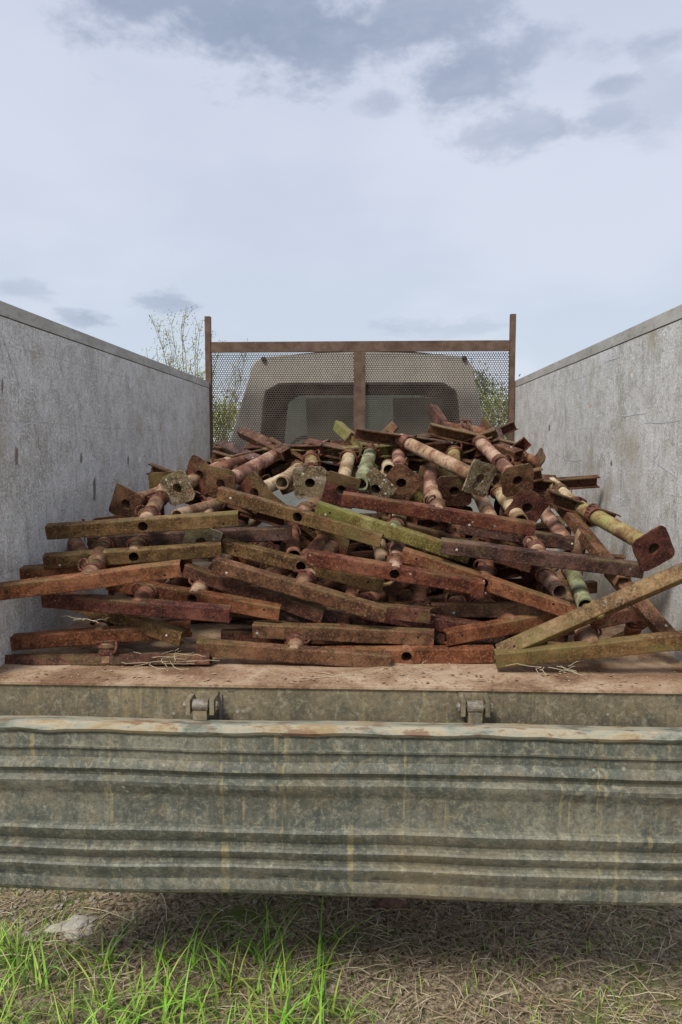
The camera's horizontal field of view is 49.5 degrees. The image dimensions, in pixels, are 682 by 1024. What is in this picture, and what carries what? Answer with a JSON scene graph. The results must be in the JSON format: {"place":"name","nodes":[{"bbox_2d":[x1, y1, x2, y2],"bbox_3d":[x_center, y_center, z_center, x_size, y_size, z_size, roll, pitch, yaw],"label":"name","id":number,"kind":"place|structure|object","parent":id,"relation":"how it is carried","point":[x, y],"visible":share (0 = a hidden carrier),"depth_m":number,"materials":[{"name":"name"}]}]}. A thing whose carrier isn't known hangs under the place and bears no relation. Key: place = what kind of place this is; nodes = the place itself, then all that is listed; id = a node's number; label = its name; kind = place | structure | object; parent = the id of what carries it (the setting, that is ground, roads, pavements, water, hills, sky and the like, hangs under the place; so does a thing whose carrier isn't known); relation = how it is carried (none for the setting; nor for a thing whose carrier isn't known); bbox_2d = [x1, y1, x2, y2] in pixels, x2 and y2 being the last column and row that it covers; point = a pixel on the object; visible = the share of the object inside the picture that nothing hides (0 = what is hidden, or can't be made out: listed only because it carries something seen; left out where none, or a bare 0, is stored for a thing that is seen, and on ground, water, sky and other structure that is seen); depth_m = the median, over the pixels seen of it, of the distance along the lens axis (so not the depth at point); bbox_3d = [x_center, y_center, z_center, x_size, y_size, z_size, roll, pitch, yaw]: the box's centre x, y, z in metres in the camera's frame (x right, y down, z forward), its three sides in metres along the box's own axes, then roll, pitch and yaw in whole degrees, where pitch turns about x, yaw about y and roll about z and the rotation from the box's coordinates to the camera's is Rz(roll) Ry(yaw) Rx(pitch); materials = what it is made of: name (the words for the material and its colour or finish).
{"place":"outdoors","nodes":[
{"label":"outdoors","id":0,"kind":"place"},
{"bbox_2d":[0,447,681,1023],"bbox_3d":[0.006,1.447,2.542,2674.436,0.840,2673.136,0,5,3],"label":"ground","id":1,"kind":"structure","parent":0,"point":[142,903],"depth_m":2.42,"materials":[{"name":"soil"}]},
{"bbox_2d":[44,915,97,940],"bbox_3d":[-0.939,1.435,2.576,0.169,0.033,0.131,1,5,12],"label":"rock","id":2,"kind":"object","parent":1,"relation":"on","point":[82,921],"visible":0.94,"depth_m":2.54,"materials":[{"name":"stone"}]},
{"bbox_2d":[142,304,253,444],"bbox_3d":[-1.766,-0.923,9.253,1.255,3.536,1.106,3,6,31],"label":"sapling","id":3,"kind":"object","parent":1,"relation":"on","point":[186,366],"visible":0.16,"depth_m":9.19,"materials":[{"name":"green plant"}]},
{"bbox_2d":[212,392,240,445],"bbox_3d":[-2.597,-1.143,15.518,2.973,2.823,3.278,0,5,3],"label":"bush","id":4,"kind":"object","parent":1,"relation":"on","point":[225,415],"visible":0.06,"depth_m":15.12,"materials":[{"name":"green plant"}]},
{"bbox_2d":[0,887,582,950],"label":"gravel","id":5,"kind":"structure","parent":1,"relation":"on","point":[174,947],"depth_m":2.62,"materials":[{"name":"grey gravel"}]},
{"bbox_2d":[0,301,681,905],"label":"tipper truck","id":6,"kind":"object","parent":1,"relation":"on","point":[496,785],"visible":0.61,"depth_m":2.06,"materials":[{"name":"paint"}]},
{"bbox_2d":[10,590,191,650],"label":"steel post","id":7,"kind":"object","parent":6,"relation":"on","point":[102,631],"visible":0.47,"depth_m":2.35,"materials":[{"name":"black metal"}]},
{"bbox_2d":[70,572,192,645],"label":"steel post","id":8,"kind":"object","parent":7,"relation":"on","point":[163,631],"visible":0.25,"depth_m":2.37,"materials":[{"name":"beige metal"}]},
{"bbox_2d":[41,559,231,622],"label":"steel post","id":9,"kind":"object","parent":8,"relation":"on","point":[143,601],"visible":0.67,"depth_m":2.29,"materials":[{"name":"black metal"}]},
{"bbox_2d":[19,519,152,579],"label":"steel post","id":10,"kind":"object","parent":9,"relation":"on","point":[38,570],"visible":0.15,"depth_m":2.44,"materials":[{"name":"beige metal"}]},
{"bbox_2d":[42,505,221,569],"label":"steel post","id":11,"kind":"object","parent":10,"relation":"on","point":[137,550],"visible":0.72,"depth_m":2.46,"materials":[{"name":"beige metal"}]},
{"bbox_2d":[45,471,239,539],"bbox_3d":[-0.668,-0.025,2.657,0.629,0.122,0.471,-4,19,-3],"label":"steel post","id":12,"kind":"object","parent":11,"relation":"on","point":[147,518],"visible":0.91,"depth_m":2.44,"materials":[{"name":"black metal"}]},
{"bbox_2d":[160,448,269,505],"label":"steel post","id":13,"kind":"object","parent":12,"relation":"on","point":[178,486],"visible":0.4,"depth_m":2.76,"materials":[{"name":"beige metal"}]},
{"bbox_2d":[236,437,328,513],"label":"steel post","id":14,"kind":"object","parent":13,"relation":"on","point":[253,483],"visible":0.36,"depth_m":2.70,"materials":[{"name":"beige metal"}]},
{"bbox_2d":[109,463,200,517],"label":"steel post","id":15,"kind":"object","parent":11,"relation":"on","point":[125,502],"visible":0.26,"depth_m":2.67,"materials":[{"name":"black metal"}]},
{"bbox_2d":[87,494,293,549],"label":"steel post","id":16,"kind":"object","parent":10,"relation":"on","point":[264,533],"visible":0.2,"depth_m":2.54,"materials":[{"name":"black metal"}]},
{"bbox_2d":[171,474,270,514],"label":"steel post","id":17,"kind":"object","parent":16,"relation":"on","point":[204,506],"visible":0.38,"depth_m":2.73,"materials":[{"name":"black"}]},
{"bbox_2d":[0,515,182,600],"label":"steel post","id":18,"kind":"object","parent":9,"relation":"on","point":[94,573],"visible":0.83,"depth_m":2.25,"materials":[{"name":"black metal"}]},
{"bbox_2d":[4,640,211,665],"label":"steel post","id":19,"kind":"object","parent":6,"relation":"on","point":[108,653],"visible":0.97,"depth_m":2.28,"materials":[{"name":"black metal"}]},
{"bbox_2d":[196,622,390,667],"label":"steel post","id":20,"kind":"object","parent":6,"relation":"on","point":[294,648],"visible":0.63,"depth_m":2.26,"materials":[{"name":"beige metal"}]},
{"bbox_2d":[221,624,400,642],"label":"steel post","id":21,"kind":"object","parent":6,"relation":"on","point":[243,634],"visible":0.06,"depth_m":2.46,"materials":[{"name":"brown"}]},
{"bbox_2d":[0,664,671,688],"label":"rust flakes","id":22,"kind":"object","parent":6,"relation":"on","point":[348,674],"visible":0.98,"depth_m":2.15,"materials":[{"name":"metal"}]},
{"bbox_2d":[331,462,377,477],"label":"steel post","id":23,"kind":"object","parent":6,"relation":"on","point":[355,469],"visible":0.09,"depth_m":3.02,"materials":[{"name":"brown"}]},
{"bbox_2d":[209,450,273,476],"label":"steel post","id":24,"kind":"object","parent":23,"relation":"on","point":[218,455],"visible":0.24,"depth_m":3.14,"materials":[{"name":"beige"}]},
{"bbox_2d":[215,439,260,461],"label":"steel post","id":25,"kind":"object","parent":24,"relation":"on","point":[229,448],"visible":0.2,"depth_m":3.23,"materials":[{"name":"beige"}]},
{"bbox_2d":[303,438,360,463],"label":"steel post","id":26,"kind":"object","parent":23,"relation":"on","point":[306,442],"visible":0.03,"depth_m":3.33,"materials":[{"name":"brown"}]},
{"bbox_2d":[272,439,330,494],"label":"steel post","id":27,"kind":"object","parent":26,"relation":"on","point":[281,468],"visible":0.12,"depth_m":3.07,"materials":[{"name":"brown"}]},
{"bbox_2d":[34,616,675,687],"bbox_3d":[0.014,0.403,2.224,2.088,0.148,0.295,0,5,3],"label":"debris","id":28,"kind":"object","parent":6,"relation":"on","point":[416,666],"visible":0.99,"depth_m":2.19,"materials":[{"name":"plant"}]},
{"bbox_2d":[276,631,444,644],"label":"steel post","id":29,"kind":"object","parent":6,"relation":"on","point":[438,637],"visible":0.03,"depth_m":2.42,"materials":[{"name":"brown"}]},
{"bbox_2d":[321,589,493,663],"bbox_3d":[0.222,0.398,2.530,0.540,0.122,0.470,-1,13,5],"label":"steel post","id":30,"kind":"object","parent":6,"relation":"on","point":[445,654],"visible":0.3,"depth_m":2.30,"materials":[{"name":"brown metal"}]},
{"bbox_2d":[252,583,433,645],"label":"steel post","id":31,"kind":"object","parent":30,"relation":"on","point":[343,629],"visible":0.61,"depth_m":2.35,"materials":[{"name":"brown metal"}]},
{"bbox_2d":[106,542,281,620],"bbox_3d":[-0.452,0.217,2.606,0.577,0.122,0.471,9,17,5],"label":"steel post","id":32,"kind":"object","parent":31,"relation":"on","point":[201,591],"visible":0.56,"depth_m":2.38,"materials":[{"name":"black metal"}]},
{"bbox_2d":[182,492,251,561],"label":"steel post","id":33,"kind":"object","parent":32,"relation":"on","point":[194,535],"visible":0.36,"depth_m":2.54,"materials":[{"name":"black metal"}]},
{"bbox_2d":[185,446,246,494],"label":"steel post","id":34,"kind":"object","parent":33,"relation":"on","point":[197,464],"visible":0.25,"depth_m":2.85,"materials":[{"name":"black"}]},
{"bbox_2d":[237,427,292,467],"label":"steel post","id":35,"kind":"object","parent":34,"relation":"on","point":[251,436],"visible":0.34,"depth_m":3.17,"materials":[{"name":"black"}]},
{"bbox_2d":[211,531,388,622],"bbox_3d":[-0.085,0.189,2.560,0.582,0.121,0.470,15,18,9],"label":"steel post","id":36,"kind":"object","parent":31,"relation":"on","point":[303,585],"visible":0.8,"depth_m":2.35,"materials":[{"name":"beige metal"}]},
{"bbox_2d":[221,529,384,592],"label":"steel post","id":37,"kind":"object","parent":36,"relation":"on","point":[261,554],"visible":0.51,"depth_m":2.48,"materials":[{"name":"black metal"}]},
{"bbox_2d":[240,508,305,554],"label":"steel post","id":38,"kind":"object","parent":37,"relation":"on","point":[293,546],"visible":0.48,"depth_m":2.81,"materials":[{"name":"beige"}]},
{"bbox_2d":[233,465,316,541],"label":"steel post","id":39,"kind":"object","parent":38,"relation":"on","point":[310,534],"visible":0.16,"depth_m":2.91,"materials":[{"name":"beige"}]},
{"bbox_2d":[206,443,323,497],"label":"steel post","id":40,"kind":"object","parent":39,"relation":"on","point":[217,478],"visible":0.65,"depth_m":2.78,"materials":[{"name":"black metal"}]},
{"bbox_2d":[349,518,428,585],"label":"steel post","id":41,"kind":"object","parent":37,"relation":"on","point":[380,553],"visible":0.3,"depth_m":2.68,"materials":[{"name":"brown"}]},
{"bbox_2d":[356,581,434,623],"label":"steel post","id":42,"kind":"object","parent":30,"relation":"on","point":[414,613],"visible":0.3,"depth_m":2.38,"materials":[{"name":"brown metal"}]},
{"bbox_2d":[349,565,482,632],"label":"steel post","id":43,"kind":"object","parent":30,"relation":"on","point":[419,595],"visible":0.47,"depth_m":2.38,"materials":[{"name":"brown metal"}]},
{"bbox_2d":[347,588,496,625],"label":"steel post","id":44,"kind":"object","parent":30,"relation":"on","point":[404,597],"visible":0.28,"depth_m":2.57,"materials":[{"name":"beige"}]},
{"bbox_2d":[443,568,576,646],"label":"steel post","id":45,"kind":"object","parent":30,"relation":"on","point":[506,623],"visible":0.5,"depth_m":2.34,"materials":[{"name":"brown metal"}]},
{"bbox_2d":[400,538,569,615],"bbox_3d":[0.506,0.178,2.574,0.549,0.121,0.471,19,16,9],"label":"steel post","id":46,"kind":"object","parent":45,"relation":"on","point":[494,585],"visible":0.67,"depth_m":2.35,"materials":[{"name":"brown metal"}]},
{"bbox_2d":[306,513,484,595],"bbox_3d":[0.195,0.130,2.564,0.569,0.123,0.471,10,18,4],"label":"steel post","id":47,"kind":"object","parent":46,"relation":"on","point":[393,567],"visible":0.73,"depth_m":2.35,"materials":[{"name":"brown metal"}]},
{"bbox_2d":[314,491,469,563],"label":"steel post","id":48,"kind":"object","parent":47,"relation":"on","point":[392,527],"visible":0.7,"depth_m":2.44,"materials":[{"name":"green metal"}]},
{"bbox_2d":[216,477,383,547],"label":"steel post","id":49,"kind":"object","parent":48,"relation":"on","point":[302,513],"visible":0.72,"depth_m":2.48,"materials":[{"name":"beige metal"}]},
{"bbox_2d":[262,448,341,498],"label":"steel post","id":50,"kind":"object","parent":49,"relation":"on","point":[309,478],"visible":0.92,"depth_m":2.69,"materials":[{"name":"black"}]},
{"bbox_2d":[256,448,339,489],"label":"steel post","id":51,"kind":"object","parent":50,"relation":"on","point":[287,474],"visible":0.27,"depth_m":2.93,"materials":[{"name":"beige"}]},
{"bbox_2d":[345,441,450,500],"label":"steel post","id":52,"kind":"object","parent":48,"relation":"on","point":[403,479],"visible":0.66,"depth_m":2.70,"materials":[{"name":"brown metal"}]},
{"bbox_2d":[327,443,414,490],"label":"steel post","id":53,"kind":"object","parent":52,"relation":"on","point":[371,454],"visible":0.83,"depth_m":2.96,"materials":[{"name":"green"}]},
{"bbox_2d":[358,458,441,497],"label":"steel post","id":54,"kind":"object","parent":52,"relation":"on","point":[380,484],"visible":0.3,"depth_m":2.69,"materials":[{"name":"grey"}]},
{"bbox_2d":[306,440,391,508],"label":"steel post","id":55,"kind":"object","parent":54,"relation":"on","point":[340,482],"visible":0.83,"depth_m":2.70,"materials":[{"name":"brown metal"}]},
{"bbox_2d":[354,428,497,496],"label":"steel post","id":56,"kind":"object","parent":52,"relation":"on","point":[477,476],"visible":0.97,"depth_m":2.78,"materials":[{"name":"brown metal"}]},
{"bbox_2d":[465,566,522,585],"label":"steel post","id":57,"kind":"object","parent":6,"relation":"on","point":[518,581],"visible":0.02,"depth_m":2.87,"materials":[{"name":"brown"}]},
{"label":"steel post","id":58,"kind":"object","parent":57,"relation":"on","visible":0},
{"bbox_2d":[386,520,522,552],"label":"steel post","id":59,"kind":"object","parent":58,"relation":"on","point":[432,523],"visible":0.06,"depth_m":2.83,"materials":[{"name":"brown"}]},
{"bbox_2d":[382,506,531,572],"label":"steel post","id":60,"kind":"object","parent":59,"relation":"on","point":[453,532],"visible":0.36,"depth_m":2.62,"materials":[{"name":"brown metal"}]},
{"bbox_2d":[444,617,547,644],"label":"steel post","id":61,"kind":"object","parent":6,"relation":"on","point":[497,639],"visible":0.03,"depth_m":2.45,"materials":[{"name":"brown"}]},
{"bbox_2d":[381,593,546,617],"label":"steel post","id":62,"kind":"object","parent":61,"relation":"on","point":[456,606],"visible":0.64,"depth_m":2.44,"materials":[{"name":"brown metal"}]},
{"bbox_2d":[435,565,520,620],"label":"steel post","id":63,"kind":"object","parent":61,"relation":"on","point":[504,572],"visible":0.18,"depth_m":2.85,"materials":[{"name":"beige"}]},
{"bbox_2d":[466,566,596,601],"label":"steel post","id":64,"kind":"object","parent":6,"relation":"in","point":[591,585],"visible":0.02,"depth_m":2.92,"materials":[{"name":"brown"}]},
{"bbox_2d":[540,474,564,525],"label":"steel post","id":65,"kind":"object","parent":6,"relation":"on","point":[558,517],"visible":0.02,"depth_m":3.37,"materials":[{"name":"brown"}]},
{"bbox_2d":[495,427,545,467],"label":"steel post","id":66,"kind":"object","parent":65,"relation":"on","point":[537,459],"visible":0.3,"depth_m":3.31,"materials":[{"name":"brown"}]},
{"bbox_2d":[518,570,632,636],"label":"steel post","id":67,"kind":"object","parent":6,"relation":"on","point":[620,617],"visible":0.15,"depth_m":2.38,"materials":[{"name":"brown"}]},
{"bbox_2d":[544,488,630,584],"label":"steel post","id":68,"kind":"object","parent":6,"relation":"on","point":[587,539],"visible":0.35,"depth_m":2.57,"materials":[{"name":"brown metal"}]},
{"bbox_2d":[459,499,585,552],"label":"steel post","id":69,"kind":"object","parent":68,"relation":"on","point":[556,540],"visible":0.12,"depth_m":2.61,"materials":[{"name":"brown metal"}]},
{"bbox_2d":[471,490,496,514],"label":"steel post","id":70,"kind":"object","parent":69,"relation":"on","point":[484,504],"visible":0.2,"depth_m":2.73,"materials":[{"name":"brown"}]},
{"bbox_2d":[489,491,571,536],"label":"steel post","id":71,"kind":"object","parent":69,"relation":"on","point":[551,521],"visible":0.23,"depth_m":2.73,"materials":[{"name":"brown"}]},
{"bbox_2d":[439,507,643,578],"bbox_3d":[0.648,0.086,2.571,0.650,0.122,0.470,7,17,0],"label":"steel post","id":72,"kind":"object","parent":68,"relation":"on","point":[533,552],"visible":0.78,"depth_m":2.35,"materials":[{"name":"brown metal"}]},
{"bbox_2d":[341,466,535,535],"bbox_3d":[0.345,-0.055,2.723,0.660,0.122,0.470,9,17,2],"label":"steel post","id":73,"kind":"object","parent":72,"relation":"on","point":[435,508],"visible":0.85,"depth_m":2.50,"materials":[{"name":"brown metal"}]},
{"bbox_2d":[407,455,472,503],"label":"steel post","id":74,"kind":"object","parent":73,"relation":"on","point":[430,478],"visible":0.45,"depth_m":2.88,"materials":[{"name":"pink"}]},
{"bbox_2d":[489,467,543,519],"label":"steel post","id":75,"kind":"object","parent":72,"relation":"on","point":[504,502],"visible":0.43,"depth_m":2.79,"materials":[{"name":"beige"}]},
{"bbox_2d":[427,423,533,496],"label":"steel post","id":76,"kind":"object","parent":75,"relation":"on","point":[515,479],"visible":0.91,"depth_m":2.84,"materials":[{"name":"beige metal"}]},
{"bbox_2d":[456,437,530,507],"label":"steel post","id":77,"kind":"object","parent":75,"relation":"on","point":[523,444],"visible":0.08,"depth_m":3.03,"materials":[{"name":"beige"}]},
{"bbox_2d":[434,422,522,460],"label":"steel post","id":78,"kind":"object","parent":77,"relation":"on","point":[504,449],"visible":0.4,"depth_m":3.02,"materials":[{"name":"beige"}]},
{"bbox_2d":[496,472,561,521],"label":"steel post","id":79,"kind":"object","parent":72,"relation":"on","point":[532,505],"visible":0.27,"depth_m":2.64,"materials":[{"name":"brown metal"}]},
{"bbox_2d":[437,427,498,505],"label":"steel post","id":80,"kind":"object","parent":79,"relation":"on","point":[450,486],"visible":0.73,"depth_m":2.74,"materials":[{"name":"brown metal"}]},
{"bbox_2d":[427,404,490,444],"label":"steel post","id":81,"kind":"object","parent":80,"relation":"on","point":[436,414],"visible":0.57,"depth_m":3.30,"materials":[{"name":"black"}]},
{"bbox_2d":[545,490,674,570],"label":"steel post","id":82,"kind":"object","parent":68,"relation":"on","point":[653,548],"visible":0.99,"depth_m":2.37,"materials":[{"name":"brown"}]},
{"bbox_2d":[532,475,600,526],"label":"steel post","id":83,"kind":"object","parent":82,"relation":"on","point":[566,485],"visible":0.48,"depth_m":3.04,"materials":[{"name":"brown"}]},
{"bbox_2d":[494,580,681,667],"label":"steel post","id":84,"kind":"object","parent":6,"relation":"on","point":[587,643],"visible":0.71,"depth_m":2.16,"materials":[{"name":"beige metal"}]},
{"bbox_2d":[478,537,567,598],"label":"steel post","id":85,"kind":"object","parent":84,"relation":"on","point":[551,582],"visible":0.45,"depth_m":2.52,"materials":[{"name":"brown"}]},
{"bbox_2d":[561,553,625,607],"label":"steel post","id":86,"kind":"object","parent":84,"relation":"on","point":[579,589],"visible":0.34,"depth_m":2.47,"materials":[{"name":"green"}]},
{"bbox_2d":[495,562,681,649],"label":"steel post","id":87,"kind":"object","parent":6,"relation":"on","point":[598,612],"visible":0.98,"depth_m":2.15,"materials":[{"name":"brown metal"}]},
{"bbox_2d":[604,574,675,637],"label":"steel post","id":88,"kind":"object","parent":6,"relation":"on","point":[645,613],"visible":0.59,"depth_m":2.31,"materials":[{"name":"beige metal"}]},
{"bbox_2d":[0,888,681,1023],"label":"dry straw","id":89,"kind":"object","parent":1,"relation":"on","point":[413,962],"visible":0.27,"depth_m":2.41,"materials":[{"name":"beige plant"}]},
{"bbox_2d":[373,898,407,911],"bbox_3d":[0.181,1.409,2.703,0.127,0.083,0.078,0,5,3],"label":"rock","id":90,"kind":"object","parent":1,"relation":"on","point":[385,903],"visible":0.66,"depth_m":2.68,"materials":[{"name":"brown stone"}]},
{"bbox_2d":[471,359,507,426],"bbox_3d":[5.372,-4.134,33.477,5.836,5.820,5.612,0,5,3],"label":"tree","id":91,"kind":"object","parent":1,"relation":"on","point":[477,380],"visible":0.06,"depth_m":32.88,"materials":[{"name":"green plant"}]},
{"bbox_2d":[478,374,519,438],"bbox_3d":[3.250,-1.218,14.830,3.051,3.018,2.750,0,5,3],"label":"bush","id":92,"kind":"object","parent":1,"relation":"on","point":[506,413],"visible":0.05,"depth_m":14.75,"materials":[{"name":"green plant"}]},
{"bbox_2d":[0,887,681,1023],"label":"grass","id":93,"kind":"structure","parent":0,"point":[284,1019],"depth_m":2.25,"materials":[{"name":"green plant"}]},
{"bbox_2d":[0,0,681,441],"label":"sky","id":94,"kind":"structure","parent":0,"point":[278,170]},
{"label":"steel post","id":95,"kind":"object","parent":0,"visible":0},
{"bbox_2d":[215,589,379,625],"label":"steel post","id":96,"kind":"object","parent":95,"relation":"on","point":[374,623],"visible":0.02,"depth_m":2.49,"materials":[{"name":"black"}]},
{"bbox_2d":[189,568,351,623],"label":"steel post","id":97,"kind":"object","parent":96,"relation":"on","point":[329,614],"visible":0.02,"depth_m":2.42,"materials":[{"name":"black"}]},
{"bbox_2d":[182,544,326,622],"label":"steel post","id":98,"kind":"object","parent":97,"relation":"on","point":[305,609],"visible":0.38,"depth_m":2.43,"materials":[{"name":"black metal"}]},
{"bbox_2d":[317,580,398,601],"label":"steel post","id":99,"kind":"object","parent":95,"relation":"on","point":[393,597],"visible":0.2,"depth_m":2.74,"materials":[{"name":"brown"}]},
{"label":"steel post","id":100,"kind":"object","parent":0,"visible":0},
{"bbox_2d":[247,541,306,550],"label":"steel post","id":101,"kind":"object","parent":100,"relation":"on","point":[274,545],"visible":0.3,"depth_m":3.19,"materials":[{"name":"brown"}]},
{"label":"steel post","id":102,"kind":"object","parent":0,"visible":0},
{"bbox_2d":[359,513,378,518],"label":"steel post","id":103,"kind":"object","parent":102,"relation":"on","point":[373,515],"depth_m":3.90,"materials":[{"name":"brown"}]},
{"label":"steel post","id":104,"kind":"object","parent":103,"relation":"on","visible":0},
{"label":"steel post","id":105,"kind":"object","parent":104,"relation":"on","visible":0},
{"bbox_2d":[333,420,392,455],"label":"steel post","id":106,"kind":"object","parent":105,"relation":"on","point":[342,430],"visible":0.32,"depth_m":3.29,"materials":[{"name":"green"}]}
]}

